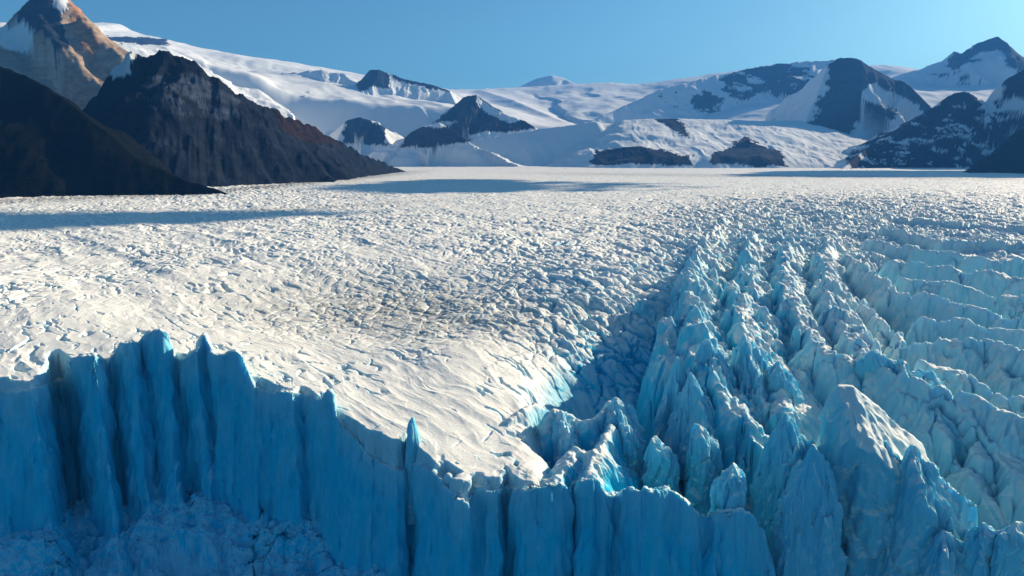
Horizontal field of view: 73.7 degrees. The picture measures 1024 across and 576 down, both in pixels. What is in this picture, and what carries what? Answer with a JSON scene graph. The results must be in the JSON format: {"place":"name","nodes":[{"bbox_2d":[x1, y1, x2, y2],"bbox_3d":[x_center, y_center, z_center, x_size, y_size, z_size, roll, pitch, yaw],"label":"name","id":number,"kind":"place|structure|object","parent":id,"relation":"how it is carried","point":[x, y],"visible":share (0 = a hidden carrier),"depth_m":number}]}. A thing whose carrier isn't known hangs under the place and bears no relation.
{"place":"outdoors","nodes":[
{"label":"outdoors","id":0,"kind":"place"},
{"bbox_2d":[0,0,127,109],"bbox_3d":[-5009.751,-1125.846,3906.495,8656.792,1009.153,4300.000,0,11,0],"label":"brown mountain","id":1,"kind":"structure","parent":0,"point":[70,50],"depth_m":3278.59},
{"bbox_2d":[0,66,227,197],"bbox_3d":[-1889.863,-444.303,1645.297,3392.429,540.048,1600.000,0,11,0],"label":"mountain slope","id":2,"kind":"structure","parent":0,"point":[52,143],"depth_m":1502.38},
{"bbox_2d":[112,40,294,119],"bbox_3d":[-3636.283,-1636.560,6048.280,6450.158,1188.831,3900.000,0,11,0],"label":"snow ridge","id":3,"kind":"structure","parent":0,"point":[259,97],"depth_m":6230.96},
{"bbox_2d":[82,50,405,186],"bbox_3d":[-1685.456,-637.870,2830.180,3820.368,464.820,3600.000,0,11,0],"label":"black rock mountain","id":4,"kind":"structure","parent":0,"point":[182,117],"depth_m":2049.93},
{"bbox_2d":[281,69,460,155],"bbox_3d":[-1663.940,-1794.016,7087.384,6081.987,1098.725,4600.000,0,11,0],"label":"snowy mountain","id":5,"kind":"structure","parent":0,"point":[363,136],"depth_m":7469.59},
{"bbox_2d":[368,95,536,166],"bbox_3d":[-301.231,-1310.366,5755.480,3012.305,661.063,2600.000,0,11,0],"label":"rocky peak","id":6,"kind":"structure","parent":0,"point":[445,138],"depth_m":5302.00},
{"bbox_2d":[0,22,1000,137],"bbox_3d":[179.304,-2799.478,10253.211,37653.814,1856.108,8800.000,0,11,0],"label":"snow plateau","id":7,"kind":"structure","parent":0,"point":[537,103],"depth_m":8163.74},
{"bbox_2d":[0,166,1023,575],"bbox_3d":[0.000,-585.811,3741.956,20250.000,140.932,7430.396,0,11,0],"label":"glacier","id":8,"kind":"object","parent":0,"point":[244,380],"visible":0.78,"depth_m":344.53},
{"bbox_2d":[404,417,420,524],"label":"ice needle","id":9,"kind":"object","parent":8,"relation":"on","point":[413,439],"visible":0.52,"depth_m":253.92},
{"bbox_2d":[551,410,581,468],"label":"ice spire","id":10,"kind":"structure","parent":8,"relation":"on","point":[565,437],"depth_m":271.96},
{"bbox_2d":[594,463,605,480],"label":"serac","id":11,"kind":"object","parent":8,"relation":"on","point":[601,472],"visible":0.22,"depth_m":240.96},
{"bbox_2d":[606,397,646,477],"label":"ice spire","id":12,"kind":"structure","parent":8,"relation":"on","point":[623,418],"depth_m":270.44},
{"bbox_2d":[641,436,682,496],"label":"serac","id":13,"kind":"object","parent":8,"relation":"on","point":[661,467],"visible":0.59,"depth_m":256.58},
{"bbox_2d":[654,357,686,441],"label":"ice spire","id":14,"kind":"structure","parent":8,"relation":"on","point":[676,382],"depth_m":294.57},
{"bbox_2d":[662,372,718,482],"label":"ice spire","id":15,"kind":"structure","parent":8,"relation":"on","point":[693,405],"depth_m":277.52},
{"bbox_2d":[683,423,722,513],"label":"serac","id":16,"kind":"object","parent":8,"relation":"on","point":[703,463],"visible":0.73,"depth_m":258.44},
{"bbox_2d":[694,339,740,403],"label":"ice spire","id":17,"kind":"structure","parent":8,"relation":"on","point":[707,353],"depth_m":298.96},
{"bbox_2d":[709,462,746,511],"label":"serac","id":18,"kind":"object","parent":8,"relation":"on","point":[728,489],"visible":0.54,"depth_m":217.04},
{"bbox_2d":[729,335,774,426],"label":"ice spire","id":19,"kind":"structure","parent":8,"relation":"on","point":[749,363],"depth_m":297.25},
{"bbox_2d":[749,412,815,547],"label":"serac","id":20,"kind":"object","parent":8,"relation":"on","point":[787,444],"visible":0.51,"depth_m":245.48},
{"bbox_2d":[765,361,804,403],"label":"serac","id":21,"kind":"object","parent":8,"relation":"on","point":[778,375],"visible":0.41,"depth_m":290.73},
{"bbox_2d":[769,444,848,575],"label":"serac","id":22,"kind":"object","parent":8,"relation":"on","point":[806,535],"visible":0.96,"depth_m":220.47},
{"bbox_2d":[816,384,929,575],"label":"serac","id":23,"kind":"object","parent":8,"relation":"on","point":[857,428],"visible":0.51,"depth_m":228.09},
{"bbox_2d":[883,440,901,462],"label":"ice fin","id":24,"kind":"object","parent":8,"relation":"on","point":[890,451],"visible":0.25,"depth_m":226.83},
{"bbox_2d":[854,350,944,386],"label":"serac","id":25,"kind":"object","parent":8,"relation":"on","point":[872,361],"visible":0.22,"depth_m":298.29},
{"bbox_2d":[869,445,977,575],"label":"ice fin","id":26,"kind":"object","parent":8,"relation":"on","point":[931,503],"visible":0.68,"depth_m":219.40},
{"bbox_2d":[907,530,971,575],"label":"serac","id":27,"kind":"object","parent":8,"relation":"on","point":[944,556],"visible":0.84,"depth_m":212.43},
{"bbox_2d":[941,415,967,467],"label":"ice fin","id":28,"kind":"object","parent":8,"relation":"on","point":[950,424],"visible":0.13,"depth_m":266.80},
{"bbox_2d":[961,522,999,575],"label":"serac","id":29,"kind":"object","parent":8,"relation":"on","point":[977,550],"visible":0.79,"depth_m":206.80},
{"bbox_2d":[990,521,1023,575],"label":"serac","id":30,"kind":"object","parent":8,"relation":"on","point":[1007,558],"visible":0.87,"depth_m":201.03},
{"bbox_2d":[0,0,1023,89],"label":"sky","id":31,"kind":"structure","parent":0,"point":[446,44]},
{"bbox_2d":[469,118,866,167],"bbox_3d":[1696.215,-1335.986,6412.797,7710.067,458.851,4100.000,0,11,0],"label":"snow dome","id":32,"kind":"structure","parent":0,"point":[672,143],"depth_m":5365.01},
{"bbox_2d":[584,60,834,123],"bbox_3d":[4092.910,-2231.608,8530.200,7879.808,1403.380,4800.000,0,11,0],"label":"snow covered mountain","id":33,"kind":"structure","parent":0,"point":[728,91],"depth_m":8696.20},
{"bbox_2d":[765,58,930,139],"bbox_3d":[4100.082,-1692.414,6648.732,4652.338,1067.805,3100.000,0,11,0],"label":"dark rock mountain","id":34,"kind":"structure","parent":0,"point":[855,97],"depth_m":6459.95},
{"bbox_2d":[827,70,1023,168],"bbox_3d":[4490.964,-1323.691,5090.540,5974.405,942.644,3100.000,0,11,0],"label":"mountain","id":35,"kind":"structure","parent":0,"point":[962,130],"depth_m":4989.60},
{"bbox_2d":[892,36,1023,86],"bbox_3d":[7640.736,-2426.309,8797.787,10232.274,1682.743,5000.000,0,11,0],"label":"snowy peak","id":36,"kind":"structure","parent":0,"point":[996,60],"depth_m":8785.22},
{"bbox_2d":[963,128,1023,173],"bbox_3d":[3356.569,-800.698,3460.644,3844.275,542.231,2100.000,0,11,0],"label":"dark hill","id":37,"kind":"structure","parent":0,"point":[1007,156],"depth_m":3391.86}
]}

